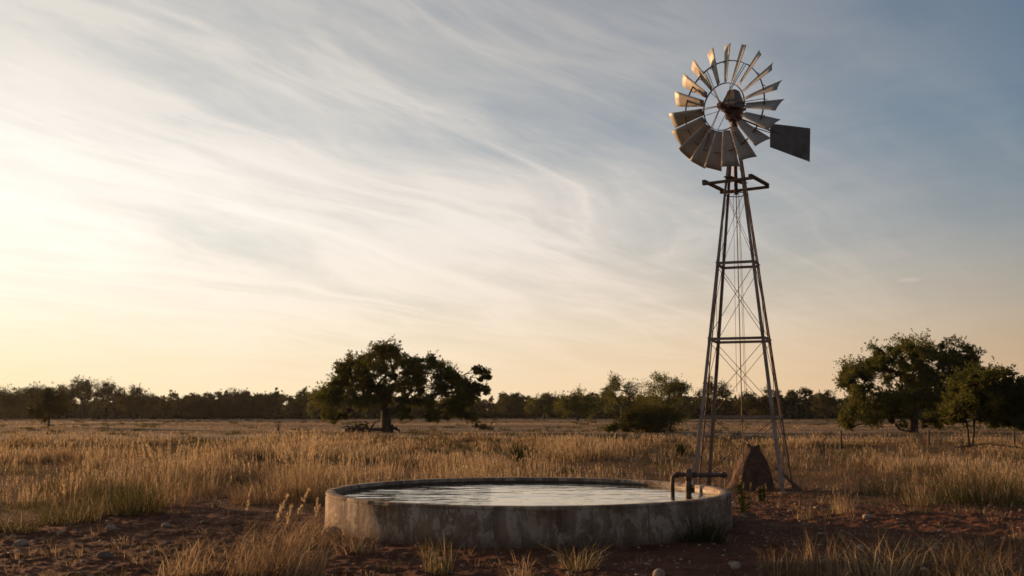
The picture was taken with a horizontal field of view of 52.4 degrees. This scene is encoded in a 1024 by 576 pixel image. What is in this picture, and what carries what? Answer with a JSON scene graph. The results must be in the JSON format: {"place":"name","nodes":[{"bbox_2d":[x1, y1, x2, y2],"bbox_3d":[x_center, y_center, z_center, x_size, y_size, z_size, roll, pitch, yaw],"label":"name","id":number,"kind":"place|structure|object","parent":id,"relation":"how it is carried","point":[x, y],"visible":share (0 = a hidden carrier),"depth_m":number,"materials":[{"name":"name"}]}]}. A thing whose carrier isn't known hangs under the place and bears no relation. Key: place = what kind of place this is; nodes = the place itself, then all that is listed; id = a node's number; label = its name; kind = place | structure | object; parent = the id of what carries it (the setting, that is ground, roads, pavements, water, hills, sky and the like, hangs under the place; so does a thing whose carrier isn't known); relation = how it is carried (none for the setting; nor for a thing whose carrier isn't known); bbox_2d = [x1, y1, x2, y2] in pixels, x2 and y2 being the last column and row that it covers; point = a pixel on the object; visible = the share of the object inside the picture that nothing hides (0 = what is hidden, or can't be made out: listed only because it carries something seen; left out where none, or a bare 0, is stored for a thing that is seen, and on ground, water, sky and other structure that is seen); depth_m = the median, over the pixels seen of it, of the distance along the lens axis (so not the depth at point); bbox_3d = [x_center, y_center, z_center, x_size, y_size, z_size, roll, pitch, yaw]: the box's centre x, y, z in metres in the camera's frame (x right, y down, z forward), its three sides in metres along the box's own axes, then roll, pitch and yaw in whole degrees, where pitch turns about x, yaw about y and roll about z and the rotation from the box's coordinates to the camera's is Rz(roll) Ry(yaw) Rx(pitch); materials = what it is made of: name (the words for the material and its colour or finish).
{"place":"outdoors","nodes":[
{"label":"outdoors","id":0,"kind":"place"},
{"bbox_2d":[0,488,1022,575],"bbox_3d":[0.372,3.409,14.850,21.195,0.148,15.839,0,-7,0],"label":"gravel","id":1,"kind":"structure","parent":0,"point":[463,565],"depth_m":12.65,"materials":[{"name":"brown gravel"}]},
{"bbox_2d":[0,418,1023,575],"bbox_3d":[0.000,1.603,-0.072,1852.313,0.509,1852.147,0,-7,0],"label":"ground","id":2,"kind":"structure","parent":0,"point":[666,555],"depth_m":14.51,"materials":[{"name":"red soil"}]},
{"bbox_2d":[0,384,34,419],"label":"oak tree","id":3,"kind":"object","parent":2,"relation":"on","point":[7,401],"visible":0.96,"depth_m":271.87,"materials":[{"name":"green plant"}]},
{"bbox_2d":[12,539,27,546],"bbox_3d":[-6.043,3.153,12.803,0.184,0.122,0.133,-4,-10,-32],"label":"stone","id":4,"kind":"object","parent":2,"relation":"on","point":[21,543],"visible":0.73,"depth_m":12.76,"materials":[{"name":"stone"}]},
{"bbox_2d":[10,380,60,419],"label":"oak tree","id":5,"kind":"object","parent":2,"relation":"on","point":[29,391],"visible":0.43,"depth_m":287.88,"materials":[{"name":"green plant"}]},
{"bbox_2d":[0,507,95,534],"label":"green grass clump","id":6,"kind":"object","parent":2,"relation":"on","point":[5,529],"visible":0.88,"depth_m":14.24,"materials":[{"name":"green plant"}]},
{"bbox_2d":[26,387,74,426],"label":"oak tree","id":7,"kind":"object","parent":2,"relation":"on","point":[47,395],"visible":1,"depth_m":118.63,"materials":[{"name":"green plant"}]},
{"bbox_2d":[35,381,78,419],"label":"oak tree","id":8,"kind":"object","parent":2,"relation":"on","point":[60,388],"visible":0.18,"depth_m":303.62,"materials":[{"name":"green plant"}]},
{"bbox_2d":[20,457,122,495],"bbox_3d":[-8.646,3.766,20.949,4.337,0.792,2.679,0,-7,0],"label":"green grass clump","id":9,"kind":"object","parent":2,"relation":"on","point":[48,484],"visible":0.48,"depth_m":20.99,"materials":[{"name":"green plant"}]},
{"bbox_2d":[15,472,137,525],"bbox_3d":[-6.466,3.129,15.482,2.188,0.779,2.486,-4,-8,31],"label":"green grass clump","id":10,"kind":"object","parent":2,"relation":"on","point":[75,513],"visible":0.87,"depth_m":15.40,"materials":[{"name":"green plant"}]},
{"bbox_2d":[55,375,111,419],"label":"oak tree","id":11,"kind":"object","parent":2,"relation":"on","point":[79,387],"visible":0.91,"depth_m":287.70,"materials":[{"name":"green plant"}]},
{"bbox_2d":[96,551,112,558],"bbox_3d":[-4.540,2.985,11.612,0.184,0.092,0.145,10,-3,-20],"label":"stone","id":12,"kind":"object","parent":2,"relation":"on","point":[100,555],"visible":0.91,"depth_m":11.57,"materials":[{"name":"grey stone"}]},
{"bbox_2d":[105,525,115,530],"bbox_3d":[-5.472,3.281,14.197,0.145,0.108,0.128,1,-8,-35],"label":"stone","id":13,"kind":"object","parent":2,"relation":"on","point":[110,527],"visible":0.98,"depth_m":14.16,"materials":[{"name":"stone"}]},
{"bbox_2d":[92,376,135,419],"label":"oak tree","id":14,"kind":"object","parent":2,"relation":"on","point":[109,389],"visible":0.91,"depth_m":304.54,"materials":[{"name":"green plant"}]},
{"bbox_2d":[75,463,197,516],"bbox_3d":[-6.167,3.191,16.667,2.943,0.888,2.769,0,-7,0],"label":"green grass clump","id":15,"kind":"object","parent":2,"relation":"on","point":[148,508],"visible":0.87,"depth_m":16.37,"materials":[{"name":"green plant"}]},
{"bbox_2d":[112,383,160,418],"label":"oak tree","id":16,"kind":"object","parent":2,"relation":"on","point":[141,401],"visible":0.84,"depth_m":321.19,"materials":[{"name":"green plant"}]},
{"bbox_2d":[148,409,172,419],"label":"shrub","id":17,"kind":"object","parent":2,"relation":"on","point":[155,414],"visible":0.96,"depth_m":325.74,"materials":[{"name":"brown plant"}]},
{"bbox_2d":[161,523,170,527],"bbox_3d":[-4.896,3.363,14.733,0.128,0.082,0.128,2,-7,-18],"label":"stone","id":18,"kind":"object","parent":2,"relation":"on","point":[165,525],"visible":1,"depth_m":14.69,"materials":[{"name":"stone"}]},
{"bbox_2d":[123,434,221,507],"bbox_3d":[-5.776,3.159,18.068,2.080,1.288,2.476,0,-7,0],"label":"seed grass clump","id":19,"kind":"object","parent":2,"relation":"on","point":[174,498],"visible":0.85,"depth_m":17.81,"materials":[{"name":"beige plant"}]},
{"bbox_2d":[104,526,268,575],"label":"leaning grass clump","id":20,"kind":"object","parent":2,"relation":"on","point":[196,567],"visible":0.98,"depth_m":10.37,"materials":[{"name":"beige plant"}]},
{"bbox_2d":[154,468,224,489],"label":"green grass clump","id":21,"kind":"object","parent":2,"relation":"on","point":[186,477],"visible":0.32,"depth_m":22.47,"materials":[{"name":"green plant"}]},
{"bbox_2d":[169,393,213,419],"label":"oak tree","id":22,"kind":"object","parent":2,"relation":"on","point":[180,405],"visible":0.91,"depth_m":326.08,"materials":[{"name":"green plant"}]},
{"bbox_2d":[200,520,209,524],"bbox_3d":[-4.438,3.389,15.058,0.130,0.074,0.122,-1,-5,-34],"label":"stone","id":23,"kind":"object","parent":2,"relation":"on","point":[205,522],"visible":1,"depth_m":15.02,"materials":[{"name":"stone"}]},
{"bbox_2d":[175,462,254,497],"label":"dry grass clump","id":24,"kind":"object","parent":2,"relation":"on","point":[211,490],"visible":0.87,"depth_m":20.15,"materials":[{"name":"beige plant"}]},
{"bbox_2d":[196,389,237,418],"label":"oak tree","id":25,"kind":"object","parent":2,"relation":"on","point":[219,409],"visible":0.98,"depth_m":326.63,"materials":[{"name":"green plant"}]},
{"bbox_2d":[222,388,253,418],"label":"oak tree","id":26,"kind":"object","parent":2,"relation":"on","point":[242,400],"visible":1,"depth_m":326.42,"materials":[{"name":"green plant"}]},
{"bbox_2d":[200,461,300,505],"bbox_3d":[-4.532,3.438,18.527,2.620,0.796,2.139,0,-7,0],"label":"dry grass clump","id":27,"kind":"object","parent":2,"relation":"on","point":[250,498],"visible":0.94,"depth_m":18.21,"materials":[{"name":"beige plant"}]},
{"bbox_2d":[248,391,280,418],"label":"oak tree","id":28,"kind":"object","parent":2,"relation":"on","point":[260,401],"visible":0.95,"depth_m":326.07,"materials":[{"name":"green plant"}]},
{"bbox_2d":[270,387,281,418],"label":"oak tree","id":29,"kind":"object","parent":2,"relation":"on","point":[276,393],"visible":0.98,"depth_m":327.48,"materials":[{"name":"green plant"}]},
{"bbox_2d":[229,427,349,502],"bbox_3d":[-3.946,3.243,19.181,3.706,1.364,2.766,6,-9,-41],"label":"seed grass clump","id":30,"kind":"object","parent":2,"relation":"on","point":[312,494],"visible":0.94,"depth_m":18.94,"materials":[{"name":"beige plant"}]},
{"bbox_2d":[192,482,388,575],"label":"leaning grass clump","id":31,"kind":"object","parent":2,"relation":"on","point":[246,564],"visible":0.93,"depth_m":10.48,"materials":[{"name":"beige plant"}]},
{"bbox_2d":[214,522,368,575],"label":"leaning grass clump","id":32,"kind":"object","parent":2,"relation":"on","point":[296,568],"visible":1,"depth_m":10.18,"materials":[{"name":"beige plant"}]},
{"bbox_2d":[284,386,318,418],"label":"oak tree","id":33,"kind":"object","parent":2,"relation":"on","point":[299,403],"visible":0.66,"depth_m":303.62,"materials":[{"name":"green plant"}]},
{"bbox_2d":[250,498,358,549],"bbox_3d":[-2.237,2.871,12.752,1.864,0.636,1.109,-1,-7,9],"label":"leaning grass clump","id":34,"kind":"object","parent":2,"relation":"on","point":[318,533],"visible":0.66,"depth_m":12.65,"materials":[{"name":"plant"}]},
{"bbox_2d":[305,384,342,419],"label":"oak tree","id":35,"kind":"object","parent":2,"relation":"on","point":[310,409],"visible":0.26,"depth_m":272.78,"materials":[{"name":"green plant"}]},
{"bbox_2d":[322,526,341,539],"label":"grass tuft","id":36,"kind":"object","parent":2,"relation":"on","point":[335,529],"visible":0.3,"depth_m":13.22,"materials":[{"name":"brown plant"}]},
{"bbox_2d":[328,449,359,483],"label":"seed grass clump","id":37,"kind":"object","parent":2,"relation":"on","point":[349,455],"visible":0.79,"depth_m":22.49,"materials":[{"name":"beige plant"}]},
{"bbox_2d":[306,524,400,555],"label":"dry grass tuft","id":38,"kind":"object","parent":2,"relation":"on","point":[357,549],"visible":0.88,"depth_m":11.92,"materials":[{"name":"beige plant"}]},
{"bbox_2d":[341,420,383,432],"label":"fallen limb","id":39,"kind":"object","parent":2,"relation":"on","point":[357,428],"visible":0.97,"depth_m":90.37,"materials":[{"name":"brown wood"}]},
{"bbox_2d":[351,450,378,482],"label":"seed grass clump","id":40,"kind":"object","parent":2,"relation":"on","point":[363,465],"visible":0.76,"depth_m":23.26,"materials":[{"name":"beige plant"}]},
{"bbox_2d":[391,424,399,431],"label":"fallen limb","id":41,"kind":"object","parent":2,"relation":"on","point":[395,428],"visible":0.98,"depth_m":90.75,"materials":[{"name":"brown wood"}]},
{"bbox_2d":[308,336,492,432],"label":"oak tree","id":42,"kind":"object","parent":2,"relation":"on","point":[345,385],"visible":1,"depth_m":90.39,"materials":[{"name":"green plant"}]},
{"bbox_2d":[398,529,469,575],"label":"green grass tuft","id":43,"kind":"object","parent":2,"relation":"on","point":[437,569],"visible":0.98,"depth_m":10.62,"materials":[{"name":"green plant"}]},
{"bbox_2d":[472,422,493,429],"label":"scrub bush","id":44,"kind":"object","parent":2,"relation":"on","point":[482,426],"visible":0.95,"depth_m":101.00,"materials":[{"name":"green plant"}]},
{"bbox_2d":[0,389,986,418],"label":"woodland","id":45,"kind":"object","parent":2,"relation":"on","point":[375,413],"visible":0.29,"depth_m":344.31,"materials":[{"name":"green plant"}]},
{"bbox_2d":[0,426,1023,519],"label":"dry grass","id":46,"kind":"structure","parent":2,"relation":"on","point":[592,450],"depth_m":32.30,"materials":[{"name":"beige plant"}]},
{"bbox_2d":[0,417,1023,453],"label":"pasture grass","id":47,"kind":"structure","parent":2,"relation":"on","point":[235,432],"depth_m":102.04,"materials":[{"name":"beige plant"}]},
{"bbox_2d":[495,392,531,418],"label":"oak tree","id":48,"kind":"object","parent":2,"relation":"on","point":[512,401],"visible":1,"depth_m":326.93,"materials":[{"name":"green plant"}]},
{"bbox_2d":[505,432,537,465],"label":"shrub","id":49,"kind":"object","parent":2,"relation":"on","point":[520,454],"visible":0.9,"depth_m":29.73,"materials":[{"name":"green plant"}]},
{"bbox_2d":[500,558,551,575],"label":"dry grass tuft","id":50,"kind":"object","parent":2,"relation":"on","point":[524,571],"visible":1,"depth_m":10.26,"materials":[{"name":"beige plant"}]},
{"bbox_2d":[324,477,732,548],"bbox_3d":[0.234,3.364,15.164,5.850,0.860,5.845,0,-7,0],"label":"stock tank","id":51,"kind":"object","parent":2,"relation":"on","point":[517,527],"visible":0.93,"depth_m":12.61,"materials":[{"name":"concrete"}]},
{"bbox_2d":[341,482,716,505],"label":"water","id":52,"kind":"structure","parent":51,"relation":"in","point":[527,493],"depth_m":15.38,"materials":[{"name":"grey liquid"}]},
{"bbox_2d":[670,469,726,488],"bbox_3d":[2.939,3.052,16.317,0.945,0.435,0.153,2,-7,-13],"label":"water pipe","id":53,"kind":"object","parent":51,"relation":"attached to","point":[688,474],"visible":0.93,"depth_m":16.24,"materials":[{"name":"metal"}]},
{"bbox_2d":[523,391,560,419],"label":"oak tree","id":54,"kind":"object","parent":2,"relation":"on","point":[543,400],"visible":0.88,"depth_m":273.05,"materials":[{"name":"green plant"}]},
{"bbox_2d":[551,383,602,420],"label":"oak tree","id":55,"kind":"object","parent":2,"relation":"on","point":[564,405],"visible":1,"depth_m":218.27,"materials":[{"name":"green plant"}]},
{"bbox_2d":[546,538,629,571],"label":"green grass tuft","id":56,"kind":"object","parent":2,"relation":"on","point":[588,566],"visible":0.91,"depth_m":10.86,"materials":[{"name":"green plant"}]},
{"bbox_2d":[605,423,617,432],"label":"bush","id":57,"kind":"object","parent":2,"relation":"on","point":[610,428],"visible":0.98,"depth_m":85.47,"materials":[{"name":"green plant"}]},
{"bbox_2d":[596,370,644,418],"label":"oak tree","id":58,"kind":"object","parent":2,"relation":"on","point":[614,385],"visible":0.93,"depth_m":248.88,"materials":[{"name":"green plant"}]},
{"bbox_2d":[612,399,687,432],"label":"bush","id":59,"kind":"object","parent":2,"relation":"on","point":[655,418],"visible":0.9,"depth_m":90.25,"materials":[{"name":"green plant"}]},
{"bbox_2d":[653,568,664,575],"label":"stone","id":60,"kind":"object","parent":2,"relation":"on","point":[658,572],"visible":0.93,"depth_m":10.22,"materials":[{"name":"stone"}]},
{"bbox_2d":[632,371,700,421],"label":"oak tree","id":61,"kind":"object","parent":2,"relation":"on","point":[669,390],"visible":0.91,"depth_m":195.60,"materials":[{"name":"green plant"}]},
{"bbox_2d":[668,434,693,456],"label":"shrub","id":62,"kind":"object","parent":2,"relation":"on","point":[680,449],"visible":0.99,"depth_m":36.97,"materials":[{"name":"green plant"}]},
{"bbox_2d":[693,376,734,420],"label":"oak tree","id":63,"kind":"object","parent":2,"relation":"on","point":[724,392],"visible":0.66,"depth_m":248.73,"materials":[{"name":"green plant"}]},
{"bbox_2d":[675,499,756,544],"bbox_3d":[2.323,2.913,13.029,1.802,0.579,2.244,-4,-8,28],"label":"green grass clump","id":64,"kind":"object","parent":2,"relation":"on","point":[708,537],"visible":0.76,"depth_m":12.90,"materials":[{"name":"green plant"}]},
{"bbox_2d":[730,561,740,570],"bbox_3d":[2.353,2.930,10.960,0.093,0.102,0.127,6,-11,-41],"label":"stone","id":65,"kind":"object","parent":2,"relation":"on","point":[734,565],"visible":0.92,"depth_m":10.92,"materials":[{"name":"stone"}]},
{"bbox_2d":[669,43,809,494],"bbox_3d":[5.017,-0.363,22.830,2.959,9.901,2.755,-3,-7,20],"label":"windmill","id":66,"kind":"object","parent":2,"relation":"on","point":[702,143],"visible":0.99,"depth_m":22.66,"materials":[{"name":"metal"}]},
{"bbox_2d":[734,475,751,512],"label":"leafy weed","id":67,"kind":"object","parent":2,"relation":"on","point":[740,498],"visible":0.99,"depth_m":16.92,"materials":[{"name":"green plant"}]},
{"bbox_2d":[725,443,775,491],"bbox_3d":[5.062,3.830,22.218,1.142,1.020,0.957,0,-7,0],"label":"earth mound","id":68,"kind":"object","parent":2,"relation":"on","point":[754,474],"visible":0.91,"depth_m":21.95,"materials":[{"name":"brown soil"}]},
{"bbox_2d":[733,389,769,419],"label":"oak tree","id":69,"kind":"object","parent":2,"relation":"on","point":[749,401],"visible":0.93,"depth_m":303.95,"materials":[{"name":"green plant"}]},
{"bbox_2d":[755,481,769,501],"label":"leafy weed","id":70,"kind":"object","parent":2,"relation":"on","point":[761,496],"visible":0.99,"depth_m":18.99,"materials":[{"name":"green plant"}]},
{"bbox_2d":[758,385,788,415],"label":"oak tree","id":71,"kind":"object","parent":2,"relation":"on","point":[783,402],"visible":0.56,"depth_m":303.95,"materials":[{"name":"green plant"}]},
{"bbox_2d":[739,536,824,575],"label":"dry grass clump","id":72,"kind":"object","parent":2,"relation":"on","point":[790,573],"visible":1,"depth_m":10.15,"materials":[{"name":"plant"}]},
{"bbox_2d":[776,467,802,490],"bbox_3d":[5.820,4.024,21.875,0.060,0.502,0.599,7,-10,-45],"label":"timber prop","id":73,"kind":"object","parent":2,"relation":"on","point":[791,481],"visible":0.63,"depth_m":21.81,"materials":[{"name":"brown wood"}]},
{"bbox_2d":[781,389,800,418],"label":"oak tree","id":74,"kind":"object","parent":2,"relation":"on","point":[790,395],"visible":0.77,"depth_m":322.42,"materials":[{"name":"green plant"}]},
{"bbox_2d":[790,504,815,521],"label":"dry grass tuft","id":75,"kind":"object","parent":2,"relation":"on","point":[807,516],"visible":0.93,"depth_m":16.13,"materials":[{"name":"beige plant"}]},
{"bbox_2d":[792,386,818,418],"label":"oak tree","id":76,"kind":"object","parent":2,"relation":"on","point":[806,402],"visible":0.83,"depth_m":321.68,"materials":[{"name":"green plant"}]},
{"bbox_2d":[777,525,848,575],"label":"dry grass clump","id":77,"kind":"object","parent":2,"relation":"on","point":[811,571],"visible":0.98,"depth_m":10.21,"materials":[{"name":"plant"}]},
{"bbox_2d":[815,433,827,456],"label":"dead shrub","id":78,"kind":"object","parent":2,"relation":"on","point":[822,450],"visible":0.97,"depth_m":38.11,"materials":[{"name":"brown plant"}]},
{"bbox_2d":[809,390,843,418],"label":"oak tree","id":79,"kind":"object","parent":2,"relation":"on","point":[831,403],"visible":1,"depth_m":304.06,"materials":[{"name":"green plant"}]},
{"bbox_2d":[816,490,857,513],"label":"dry grass tuft","id":80,"kind":"object","parent":2,"relation":"on","point":[840,508],"visible":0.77,"depth_m":16.90,"materials":[{"name":"beige plant"}]},
{"bbox_2d":[837,395,871,416],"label":"oak tree","id":81,"kind":"object","parent":2,"relation":"on","point":[846,400],"visible":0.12,"depth_m":323.70,"materials":[{"name":"green plant"}]},
{"bbox_2d":[863,514,871,518],"bbox_3d":[5.502,3.541,16.120,0.152,0.084,0.117,0,-8,-2],"label":"stone","id":82,"kind":"object","parent":2,"relation":"on","point":[867,516],"visible":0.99,"depth_m":16.08,"materials":[{"name":"stone"}]},
{"bbox_2d":[811,530,939,575],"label":"dry grass clump","id":83,"kind":"object","parent":2,"relation":"on","point":[846,562],"visible":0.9,"depth_m":10.22,"materials":[{"name":"beige plant"}]},
{"bbox_2d":[853,462,915,495],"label":"green grass clump","id":84,"kind":"object","parent":2,"relation":"on","point":[892,491],"visible":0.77,"depth_m":20.65,"materials":[{"name":"green plant"}]},
{"bbox_2d":[893,421,908,431],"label":"fallen limb","id":85,"kind":"object","parent":2,"relation":"on","point":[897,426],"visible":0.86,"depth_m":87.30,"materials":[{"name":"brown wood"}]},
{"bbox_2d":[831,328,986,432],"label":"oak tree","id":86,"kind":"object","parent":2,"relation":"on","point":[924,383],"visible":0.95,"depth_m":86.77,"materials":[{"name":"green plant"}]},
{"bbox_2d":[867,476,950,506],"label":"green grass tuft","id":87,"kind":"object","parent":2,"relation":"on","point":[918,501],"visible":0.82,"depth_m":18.21,"materials":[{"name":"green plant"}]},
{"bbox_2d":[840,430,1015,449],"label":"wire fence","id":88,"kind":"object","parent":2,"relation":"on","point":[929,440],"visible":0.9,"depth_m":46.46,"materials":[{"name":"metal"}]},
{"bbox_2d":[892,453,1023,506],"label":"green grass clump","id":89,"kind":"object","parent":2,"relation":"on","point":[966,493],"visible":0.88,"depth_m":18.39,"materials":[{"name":"green plant"}]},
{"bbox_2d":[955,433,967,453],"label":"dead shrub","id":90,"kind":"object","parent":2,"relation":"on","point":[962,443],"visible":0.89,"depth_m":41.52,"materials":[{"name":"brown plant"}]},
{"bbox_2d":[910,528,1022,575],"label":"dry grass clump","id":91,"kind":"object","parent":2,"relation":"on","point":[949,558],"visible":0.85,"depth_m":10.17,"materials":[{"name":"beige plant"}]},
{"bbox_2d":[933,356,1023,446],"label":"oak tree","id":92,"kind":"object","parent":2,"relation":"on","point":[969,392],"visible":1,"depth_m":48.86,"materials":[{"name":"green plant"}]},
{"bbox_2d":[954,443,1022,448],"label":"fallen branch","id":93,"kind":"object","parent":2,"relation":"on","point":[985,444],"visible":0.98,"depth_m":42.27,"materials":[{"name":"brown wood"}]},
{"bbox_2d":[0,477,1023,575],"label":"stubble grass","id":94,"kind":"structure","parent":0,"point":[936,571],"depth_m":12.14,"materials":[{"name":"beige plant"}]},
{"bbox_2d":[0,0,1023,409],"label":"sky","id":95,"kind":"structure","parent":0,"point":[199,197],"materials":[{"name":"blue"}]}
]}

